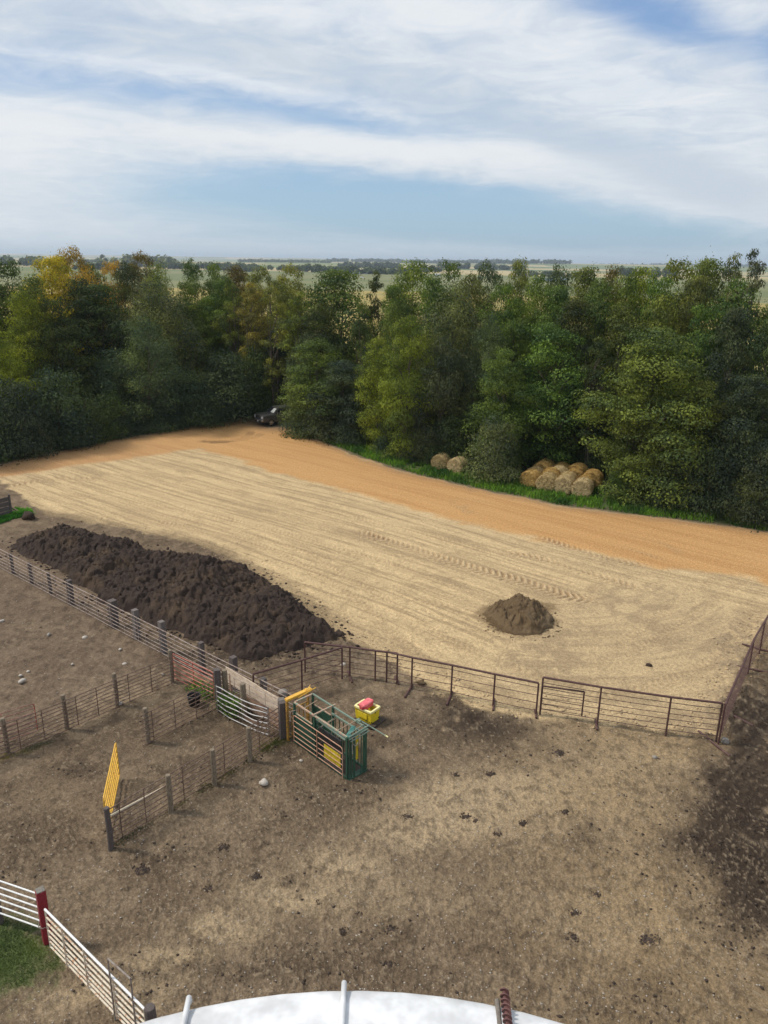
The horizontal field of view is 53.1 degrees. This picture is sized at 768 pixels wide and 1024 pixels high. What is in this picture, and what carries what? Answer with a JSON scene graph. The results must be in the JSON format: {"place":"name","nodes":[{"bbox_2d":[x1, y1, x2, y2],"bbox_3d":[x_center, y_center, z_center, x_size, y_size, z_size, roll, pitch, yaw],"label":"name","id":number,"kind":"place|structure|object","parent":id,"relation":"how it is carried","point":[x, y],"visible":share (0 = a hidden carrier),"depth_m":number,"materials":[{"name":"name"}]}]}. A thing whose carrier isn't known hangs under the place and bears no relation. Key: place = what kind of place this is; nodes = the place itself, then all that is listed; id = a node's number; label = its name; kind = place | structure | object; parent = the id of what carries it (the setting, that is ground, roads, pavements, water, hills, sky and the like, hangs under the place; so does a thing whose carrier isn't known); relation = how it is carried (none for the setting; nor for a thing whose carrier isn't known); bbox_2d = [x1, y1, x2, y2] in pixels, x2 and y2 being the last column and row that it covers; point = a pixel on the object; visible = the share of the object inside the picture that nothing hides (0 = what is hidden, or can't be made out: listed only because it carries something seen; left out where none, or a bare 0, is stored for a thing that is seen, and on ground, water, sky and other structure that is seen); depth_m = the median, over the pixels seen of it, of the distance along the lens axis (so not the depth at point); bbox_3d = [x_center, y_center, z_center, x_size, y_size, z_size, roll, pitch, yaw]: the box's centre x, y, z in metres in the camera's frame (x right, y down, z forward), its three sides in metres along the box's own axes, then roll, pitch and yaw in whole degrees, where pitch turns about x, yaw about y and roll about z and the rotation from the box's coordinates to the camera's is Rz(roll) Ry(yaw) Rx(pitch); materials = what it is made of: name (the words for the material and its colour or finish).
{"place":"outdoors","nodes":[
{"label":"outdoors","id":0,"kind":"place"},
{"bbox_2d":[0,254,767,1023],"bbox_3d":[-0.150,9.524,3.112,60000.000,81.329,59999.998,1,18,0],"label":"ground","id":1,"kind":"structure","parent":0,"point":[394,558],"depth_m":28.52,"materials":[{"name":"soil"}]},
{"bbox_2d":[0,324,38,427],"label":"tree","id":2,"kind":"object","parent":1,"relation":"on","point":[14,363],"visible":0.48,"depth_m":72.12,"materials":[{"name":"green plant"}]},
{"bbox_2d":[0,256,38,403],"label":"tree","id":3,"kind":"object","parent":1,"relation":"on","point":[4,271],"visible":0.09,"depth_m":82.27,"materials":[{"name":"green plant"}]},
{"bbox_2d":[0,288,60,423],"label":"tree","id":4,"kind":"object","parent":1,"relation":"on","point":[23,328],"visible":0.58,"depth_m":76.41,"materials":[{"name":"green plant"}]},
{"bbox_2d":[0,374,61,460],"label":"bush","id":5,"kind":"object","parent":1,"relation":"on","point":[14,394],"visible":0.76,"depth_m":69.14,"materials":[{"name":"green plant"}]},
{"bbox_2d":[0,918,62,994],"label":"lawn grass","id":6,"kind":"structure","parent":1,"relation":"on","point":[11,947],"depth_m":20.21,"materials":[{"name":"green plant"}]},
{"bbox_2d":[0,406,66,459],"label":"bush","id":7,"kind":"object","parent":1,"relation":"on","point":[28,418],"visible":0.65,"depth_m":69.49,"materials":[{"name":"green plant"}]},
{"bbox_2d":[3,273,77,421],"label":"tree","id":8,"kind":"object","parent":1,"relation":"on","point":[34,291],"visible":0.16,"depth_m":78.21,"materials":[{"name":"green plant"}]},
{"bbox_2d":[6,250,104,393],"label":"tree","id":9,"kind":"object","parent":1,"relation":"on","point":[55,270],"visible":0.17,"depth_m":82.39,"materials":[{"name":"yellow plant"}]},
{"bbox_2d":[21,294,107,418],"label":"tree","id":10,"kind":"object","parent":1,"relation":"on","point":[67,323],"visible":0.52,"depth_m":78.19,"materials":[{"name":"green plant"}]},
{"bbox_2d":[12,364,121,454],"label":"bush","id":11,"kind":"object","parent":1,"relation":"on","point":[52,378],"visible":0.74,"depth_m":72.19,"materials":[{"name":"green plant"}]},
{"bbox_2d":[48,245,115,393],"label":"tree","id":12,"kind":"object","parent":1,"relation":"on","point":[71,256],"visible":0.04,"depth_m":89.47,"materials":[{"name":"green plant"}]},
{"bbox_2d":[52,277,114,405],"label":"tree","id":13,"kind":"object","parent":1,"relation":"on","point":[90,326],"visible":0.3,"depth_m":82.93,"materials":[{"name":"green plant"}]},
{"bbox_2d":[0,649,173,757],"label":"pen fence","id":14,"kind":"object","parent":1,"relation":"on","point":[64,712],"visible":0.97,"depth_m":30.03,"materials":[{"name":"metal"}]},
{"bbox_2d":[56,276,154,418],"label":"tree","id":15,"kind":"object","parent":1,"relation":"on","point":[97,295],"visible":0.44,"depth_m":82.61,"materials":[{"name":"green plant"}]},
{"bbox_2d":[87,391,142,438],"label":"bush","id":16,"kind":"object","parent":1,"relation":"on","point":[113,414],"visible":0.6,"depth_m":77.15,"materials":[{"name":"green plant"}]},
{"bbox_2d":[103,259,158,375],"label":"tree","id":17,"kind":"object","parent":1,"relation":"on","point":[123,277],"visible":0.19,"depth_m":91.53,"materials":[{"name":"green plant"}]},
{"bbox_2d":[88,312,192,435],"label":"tree","id":18,"kind":"object","parent":1,"relation":"on","point":[170,375],"visible":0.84,"depth_m":79.75,"materials":[{"name":"green plant"}]},
{"bbox_2d":[0,549,292,720],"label":"wire fence","id":19,"kind":"object","parent":1,"relation":"on","point":[112,613],"visible":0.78,"depth_m":36.68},
{"bbox_2d":[144,1003,156,1020],"bbox_3d":[-5.288,11.952,17.584,0.267,1.702,0.263,1,18,0],"label":"gate post","id":20,"kind":"object","parent":1,"relation":"on","point":[149,1011],"visible":0.91,"depth_m":17.28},
{"bbox_2d":[44,908,144,1023],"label":"tube gate","id":21,"kind":"structure","parent":20,"relation":"attached to","point":[50,938],"depth_m":18.93,"materials":[{"name":"metal"}]},
{"bbox_2d":[100,274,216,417],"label":"tree","id":22,"kind":"object","parent":1,"relation":"on","point":[165,313],"visible":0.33,"depth_m":84.11,"materials":[{"name":"green plant"}]},
{"bbox_2d":[134,396,189,434],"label":"bush","id":23,"kind":"object","parent":1,"relation":"on","point":[162,411],"visible":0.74,"depth_m":80.79,"materials":[{"name":"green plant"}]},
{"bbox_2d":[131,259,195,406],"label":"tree","id":24,"kind":"object","parent":1,"relation":"on","point":[164,280],"visible":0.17,"depth_m":88.64,"materials":[{"name":"green plant"}]},
{"bbox_2d":[10,523,345,660],"bbox_3d":[-12.688,3.199,43.620,26.171,2.040,8.538,14,22,35],"label":"manure heap","id":25,"kind":"object","parent":1,"relation":"on","point":[240,609],"visible":0.97,"depth_m":40.18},
{"bbox_2d":[140,680,215,745],"bbox_3d":[-7.999,7.814,30.031,0.206,1.752,3.498,15,23,37],"label":"pen fence","id":26,"kind":"object","parent":1,"relation":"on","point":[146,725],"visible":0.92,"depth_m":29.59,"materials":[{"name":"metal"}]},
{"bbox_2d":[152,367,233,431],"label":"bush","id":27,"kind":"object","parent":1,"relation":"on","point":[187,400],"visible":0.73,"depth_m":82.00,"materials":[{"name":"green plant"}]},
{"bbox_2d":[103,700,285,851],"bbox_3d":[-6.145,8.928,26.552,0.393,1.852,7.786,14,22,36],"label":"pen fence","id":28,"kind":"object","parent":1,"relation":"on","point":[281,716],"visible":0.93,"depth_m":26.11,"materials":[{"name":"metal"}]},
{"bbox_2d":[103,743,119,816],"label":"yellow gate","id":29,"kind":"structure","parent":28,"relation":"attached to","point":[110,789],"depth_m":25.61,"materials":[{"name":"metal"}]},
{"bbox_2d":[164,302,228,402],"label":"tree","id":30,"kind":"object","parent":1,"relation":"on","point":[200,332],"visible":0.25,"depth_m":89.75,"materials":[{"name":"green plant"}]},
{"bbox_2d":[196,294,237,391],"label":"tree","id":31,"kind":"object","parent":1,"relation":"on","point":[206,312],"visible":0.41,"depth_m":91.49,"materials":[{"name":"green plant"}]},
{"bbox_2d":[185,347,266,426],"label":"bush","id":32,"kind":"object","parent":1,"relation":"on","point":[231,391],"visible":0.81,"depth_m":84.93,"materials":[{"name":"green plant"}]},
{"bbox_2d":[201,279,251,373],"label":"tree","id":33,"kind":"object","parent":1,"relation":"on","point":[218,292],"visible":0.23,"depth_m":93.42,"materials":[{"name":"green plant"}]},
{"bbox_2d":[210,275,247,384],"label":"tree","id":34,"kind":"object","parent":1,"relation":"on","point":[225,325],"visible":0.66,"depth_m":89.28,"materials":[{"name":"green plant"}]},
{"bbox_2d":[226,667,278,727],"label":"plywood wall","id":35,"kind":"structure","parent":1,"relation":"on","point":[252,689],"depth_m":30.76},
{"bbox_2d":[234,281,271,400],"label":"tree","id":36,"kind":"object","parent":1,"relation":"on","point":[252,317],"visible":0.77,"depth_m":87.61,"materials":[{"name":"green plant"}]},
{"bbox_2d":[232,343,290,418],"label":"bush","id":37,"kind":"object","parent":1,"relation":"on","point":[264,391],"visible":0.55,"depth_m":87.77,"materials":[{"name":"green plant"}]},
{"bbox_2d":[259,280,290,404],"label":"tree","id":38,"kind":"object","parent":1,"relation":"on","point":[274,371],"visible":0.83,"depth_m":86.32,"materials":[{"name":"green plant"}]},
{"bbox_2d":[258,283,301,404],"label":"tree","id":39,"kind":"object","parent":1,"relation":"on","point":[283,294],"visible":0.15,"depth_m":89.35,"materials":[{"name":"green plant"}]},
{"bbox_2d":[278,291,314,388],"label":"tree","id":40,"kind":"object","parent":1,"relation":"on","point":[297,304],"visible":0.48,"depth_m":83.11,"materials":[{"name":"green plant"}]},
{"bbox_2d":[275,383,321,437],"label":"bush","id":41,"kind":"object","parent":1,"relation":"on","point":[293,427],"visible":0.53,"depth_m":79.22,"materials":[{"name":"green plant"}]},
{"bbox_2d":[275,337,352,439],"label":"tree","id":42,"kind":"object","parent":1,"relation":"on","point":[310,357],"visible":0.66,"depth_m":77.62,"materials":[{"name":"green plant"}]},
{"bbox_2d":[278,299,351,393],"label":"tree","id":43,"kind":"object","parent":1,"relation":"on","point":[319,312],"visible":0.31,"depth_m":82.33,"materials":[{"name":"green plant"}]},
{"bbox_2d":[293,389,359,445],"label":"bush","id":44,"kind":"object","parent":1,"relation":"on","point":[325,431],"visible":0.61,"depth_m":76.66,"materials":[{"name":"green plant"}]},
{"bbox_2d":[272,260,384,400],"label":"tree","id":45,"kind":"object","parent":1,"relation":"on","point":[332,281],"visible":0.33,"depth_m":84.18,"materials":[{"name":"green plant"}]},
{"bbox_2d":[290,693,387,780],"bbox_3d":[-1.763,8.236,28.000,4.063,1.895,1.226,17,24,40],"label":"cattle chute","id":46,"kind":"object","parent":1,"relation":"on","point":[324,745],"visible":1,"depth_m":27.87,"materials":[{"name":"green paint"}]},
{"bbox_2d":[303,359,376,445],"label":"tree","id":47,"kind":"object","parent":1,"relation":"on","point":[346,377],"visible":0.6,"depth_m":75.54,"materials":[{"name":"green plant"}]},
{"bbox_2d":[328,401,371,448],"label":"bush","id":48,"kind":"object","parent":1,"relation":"on","point":[351,428],"visible":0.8,"depth_m":75.34,"materials":[{"name":"green plant"}]},
{"bbox_2d":[138,980,562,1023],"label":"silo","id":49,"kind":"object","parent":1,"relation":"on","point":[343,1006],"visible":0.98,"depth_m":2.90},
{"bbox_2d":[304,641,399,684],"bbox_3d":[-1.414,6.668,33.701,4.333,1.742,0.945,4,18,10],"label":"pipe fence","id":50,"kind":"object","parent":1,"relation":"on","point":[350,662],"visible":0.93,"depth_m":33.54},
{"bbox_2d":[345,304,377,401],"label":"tree","id":51,"kind":"object","parent":1,"relation":"on","point":[367,331],"visible":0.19,"depth_m":81.31,"materials":[{"name":"green plant"}]},
{"bbox_2d":[353,335,399,453],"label":"tree","id":52,"kind":"object","parent":1,"relation":"on","point":[369,376],"visible":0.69,"depth_m":72.03,"materials":[{"name":"green plant"}]},
{"bbox_2d":[0,620,767,1023],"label":"dung crumbs","id":53,"kind":"object","parent":1,"relation":"on","point":[574,850],"visible":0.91,"depth_m":23.51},
{"bbox_2d":[1,544,767,1022],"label":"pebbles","id":54,"kind":"object","parent":1,"relation":"on","point":[383,876],"visible":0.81,"depth_m":22.05,"materials":[{"name":"stone"}]},
{"bbox_2d":[371,292,428,428],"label":"tree","id":55,"kind":"object","parent":1,"relation":"on","point":[395,312],"visible":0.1,"depth_m":78.25,"materials":[{"name":"green plant"}]},
{"bbox_2d":[374,313,446,460],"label":"tree","id":56,"kind":"object","parent":1,"relation":"on","point":[408,384],"visible":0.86,"depth_m":68.57,"materials":[{"name":"green plant"}]},
{"bbox_2d":[375,257,445,396],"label":"tree","id":57,"kind":"object","parent":1,"relation":"on","point":[409,277],"visible":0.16,"depth_m":82.82,"materials":[{"name":"green plant"}]},
{"bbox_2d":[406,271,461,420],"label":"tree","id":58,"kind":"object","parent":1,"relation":"on","point":[433,283],"visible":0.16,"depth_m":76.65,"materials":[{"name":"green plant"}]},
{"bbox_2d":[403,334,479,464],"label":"tree","id":59,"kind":"object","parent":1,"relation":"on","point":[442,387],"visible":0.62,"depth_m":68.09,"materials":[{"name":"green plant"}]},
{"bbox_2d":[421,411,475,467],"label":"bush","id":60,"kind":"object","parent":1,"relation":"on","point":[451,453],"visible":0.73,"depth_m":67.97,"materials":[{"name":"green plant"}]},
{"bbox_2d":[391,283,508,459],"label":"tree","id":61,"kind":"object","parent":1,"relation":"on","point":[448,326],"visible":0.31,"depth_m":69.80,"materials":[{"name":"green plant"}]},
{"bbox_2d":[386,652,539,718],"bbox_3d":[3.124,7.277,32.059,6.638,1.742,1.126,6,19,16],"label":"pipe fence","id":62,"kind":"object","parent":1,"relation":"on","point":[452,677],"visible":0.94,"depth_m":32.08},
{"bbox_2d":[444,271,494,412],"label":"tree","id":63,"kind":"object","parent":1,"relation":"on","point":[473,290],"visible":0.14,"depth_m":74.36,"materials":[{"name":"green plant"}]},
{"bbox_2d":[463,259,506,387],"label":"tree","id":64,"kind":"object","parent":1,"relation":"on","point":[496,277],"visible":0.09,"depth_m":77.74,"materials":[{"name":"green plant"}]},
{"bbox_2d":[455,310,518,459],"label":"tree","id":65,"kind":"object","parent":1,"relation":"on","point":[492,353],"visible":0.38,"depth_m":68.10,"materials":[{"name":"green plant"}]},
{"bbox_2d":[456,416,527,485],"bbox_3d":[9.315,-5.138,64.111,7.046,6.014,6.333,4,18,10],"label":"bush","id":66,"kind":"object","parent":1,"relation":"on","point":[489,471],"visible":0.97,"depth_m":63.37,"materials":[{"name":"green plant"}]},
{"bbox_2d":[472,283,525,403],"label":"tree","id":67,"kind":"object","parent":1,"relation":"on","point":[505,291],"visible":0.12,"depth_m":72.99,"materials":[{"name":"green plant"}]},
{"bbox_2d":[459,346,542,471],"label":"tree","id":68,"kind":"object","parent":1,"relation":"on","point":[503,386],"visible":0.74,"depth_m":65.03,"materials":[{"name":"green plant"}]},
{"bbox_2d":[481,294,543,436],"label":"tree","id":69,"kind":"object","parent":1,"relation":"on","point":[514,328],"visible":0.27,"depth_m":70.67,"materials":[{"name":"green plant"}]},
{"bbox_2d":[497,255,537,361],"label":"tree","id":70,"kind":"object","parent":1,"relation":"on","point":[520,284],"visible":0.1,"depth_m":79.74,"materials":[{"name":"green plant"}]},
{"bbox_2d":[483,592,552,635],"bbox_3d":[6.979,4.978,39.533,4.095,1.673,4.140,1,18,0],"label":"dirt pile","id":71,"kind":"object","parent":1,"relation":"on","point":[519,614],"visible":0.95,"depth_m":38.73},
{"bbox_2d":[508,270,560,442],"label":"tree","id":72,"kind":"object","parent":1,"relation":"on","point":[537,293],"visible":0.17,"depth_m":71.69,"materials":[{"name":"green plant"}]},
{"bbox_2d":[476,320,604,468],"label":"tree","id":73,"kind":"object","parent":1,"relation":"on","point":[552,413],"visible":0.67,"depth_m":65.68,"materials":[{"name":"green plant"}]},
{"bbox_2d":[522,275,577,442],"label":"tree","id":74,"kind":"object","parent":1,"relation":"on","point":[561,298],"visible":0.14,"depth_m":70.22,"materials":[{"name":"green plant"}]},
{"bbox_2d":[531,289,606,450],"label":"tree","id":75,"kind":"object","parent":1,"relation":"on","point":[572,314],"visible":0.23,"depth_m":66.85,"materials":[{"name":"green plant"}]},
{"bbox_2d":[551,256,607,374],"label":"tree","id":76,"kind":"object","parent":1,"relation":"on","point":[585,273],"visible":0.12,"depth_m":73.17,"materials":[{"name":"green plant"}]},
{"bbox_2d":[560,275,616,411],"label":"tree","id":77,"kind":"object","parent":1,"relation":"on","point":[597,314],"visible":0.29,"depth_m":67.28,"materials":[{"name":"green plant"}]},
{"bbox_2d":[572,335,618,467],"bbox_3d":[17.630,-8.609,64.623,3.725,12.237,3.634,-11,21,-31],"label":"tree","id":78,"kind":"object","parent":1,"relation":"on","point":[601,347],"visible":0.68,"depth_m":63.55,"materials":[{"name":"green plant"}]},
{"bbox_2d":[583,299,646,468],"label":"tree","id":79,"kind":"object","parent":1,"relation":"on","point":[622,329],"visible":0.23,"depth_m":65.32,"materials":[{"name":"green plant"}]},
{"bbox_2d":[594,270,643,440],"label":"tree","id":80,"kind":"object","parent":1,"relation":"on","point":[628,294],"visible":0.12,"depth_m":67.02,"materials":[{"name":"green plant"}]},
{"bbox_2d":[539,676,730,755],"bbox_3d":[9.833,7.838,30.310,7.191,1.962,1.380,7,19,18],"label":"pipe fence","id":81,"kind":"object","parent":1,"relation":"on","point":[658,695],"visible":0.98,"depth_m":29.99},
{"bbox_2d":[566,324,730,510],"bbox_3d":[20.806,-7.388,59.054,11.834,13.710,12.126,17,24,40],"label":"tree","id":82,"kind":"object","parent":1,"relation":"on","point":[676,370],"visible":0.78,"depth_m":56.31,"materials":[{"name":"green plant"}]},
{"bbox_2d":[615,271,681,448],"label":"tree","id":83,"kind":"object","parent":1,"relation":"on","point":[660,284],"visible":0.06,"depth_m":65.86,"materials":[{"name":"green plant"}]},
{"bbox_2d":[594,368,703,509],"bbox_3d":[20.342,-5.904,58.950,8.058,10.763,7.419,-6,19,-21],"label":"tree","id":84,"kind":"object","parent":1,"relation":"on","point":[619,430],"visible":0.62,"depth_m":57.62,"materials":[{"name":"green plant"}]},
{"bbox_2d":[614,290,692,448],"bbox_3d":[23.187,-10.663,65.580,7.481,15.928,7.067,13,22,33],"label":"tree","id":85,"kind":"object","parent":1,"relation":"on","point":[665,307],"visible":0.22,"depth_m":63.62,"materials":[{"name":"green plant"}]},
{"bbox_2d":[639,447,707,515],"bbox_3d":[21.771,-2.588,57.783,5.606,5.383,5.148,2,18,2],"label":"bush","id":86,"kind":"object","parent":1,"relation":"on","point":[679,473],"visible":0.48,"depth_m":56.63,"materials":[{"name":"green plant"}]},
{"bbox_2d":[643,255,708,391],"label":"tree","id":87,"kind":"object","parent":1,"relation":"on","point":[673,268],"visible":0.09,"depth_m":68.75,"materials":[{"name":"green plant"}]},
{"bbox_2d":[656,270,727,416],"bbox_3d":[26.210,-11.910,66.221,6.863,18.035,7.150,-1,18,-6],"label":"tree","id":88,"kind":"object","parent":1,"relation":"on","point":[701,292],"visible":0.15,"depth_m":63.61,"materials":[{"name":"green plant"}]},
{"bbox_2d":[654,300,733,459],"bbox_3d":[25.270,-9.638,63.507,6.498,15.299,6.807,15,23,36],"label":"tree","id":89,"kind":"object","parent":1,"relation":"on","point":[701,337],"visible":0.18,"depth_m":61.59,"materials":[{"name":"green plant"}]},
{"bbox_2d":[650,378,750,504],"bbox_3d":[23.711,-5.269,58.442,8.146,9.918,8.157,2,18,2],"label":"tree","id":90,"kind":"object","parent":1,"relation":"on","point":[715,403],"visible":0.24,"depth_m":56.76,"materials":[{"name":"green plant"}]},
{"bbox_2d":[674,255,730,360],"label":"tree","id":91,"kind":"object","parent":1,"relation":"on","point":[703,266],"visible":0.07,"depth_m":66.40,"materials":[{"name":"green plant"}]},
{"bbox_2d":[674,435,742,521],"bbox_3d":[24.089,-2.362,56.112,5.846,6.173,6.186,4,18,8],"label":"bush","id":92,"kind":"object","parent":1,"relation":"on","point":[702,504],"visible":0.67,"depth_m":55.35,"materials":[{"name":"green plant"}]},
{"bbox_2d":[689,275,767,445],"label":"tree","id":93,"kind":"object","parent":1,"relation":"on","point":[743,287],"visible":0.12,"depth_m":62.16,"materials":[{"name":"green plant"}]},
{"bbox_2d":[697,304,763,468],"bbox_3d":[26.563,-8.936,60.734,6.679,15.704,6.410,-15,24,-40],"label":"tree","id":94,"kind":"object","parent":1,"relation":"on","point":[734,318],"visible":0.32,"depth_m":58.80,"materials":[{"name":"green plant"}]},
{"bbox_2d":[693,415,767,522],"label":"bush","id":95,"kind":"object","parent":1,"relation":"on","point":[740,438],"visible":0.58,"depth_m":54.99,"materials":[{"name":"green plant"}]},
{"bbox_2d":[702,366,767,502],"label":"tree","id":96,"kind":"object","parent":1,"relation":"on","point":[746,392],"visible":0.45,"depth_m":55.80,"materials":[{"name":"green plant"}]},
{"bbox_2d":[714,248,766,416],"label":"tree","id":97,"kind":"object","parent":1,"relation":"on","point":[757,268],"visible":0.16,"depth_m":61.50,"materials":[{"name":"green plant"}]},
{"bbox_2d":[717,615,767,744],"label":"pipe fence","id":98,"kind":"object","parent":1,"relation":"on","point":[743,667],"visible":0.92,"depth_m":32.73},
{"bbox_2d":[717,468,767,528],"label":"bush","id":99,"kind":"object","parent":1,"relation":"on","point":[755,500],"visible":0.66,"depth_m":53.93,"materials":[{"name":"green plant"}]},
{"bbox_2d":[721,438,767,532],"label":"bush","id":100,"kind":"object","parent":1,"relation":"on","point":[763,461],"visible":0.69,"depth_m":53.64,"materials":[{"name":"green plant"}]},
{"bbox_2d":[727,312,767,472],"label":"tree","id":101,"kind":"object","parent":1,"relation":"on","point":[764,350],"visible":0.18,"depth_m":57.64,"materials":[{"name":"green plant"}]},
{"bbox_2d":[0,0,767,265],"label":"sky","id":102,"kind":"structure","parent":0,"point":[605,131],"materials":[{"name":"blue"}]},
{"bbox_2d":[52,515,764,738],"bbox_3d":[2.415,4.350,42.998,51.384,0.278,27.784,1,18,0],"label":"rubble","id":103,"kind":"object","parent":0,"point":[633,717],"visible":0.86,"depth_m":33.13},
{"bbox_2d":[310,434,767,529],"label":"grass","id":104,"kind":"structure","parent":0,"point":[540,493],"depth_m":61.45,"materials":[{"name":"green plant"}]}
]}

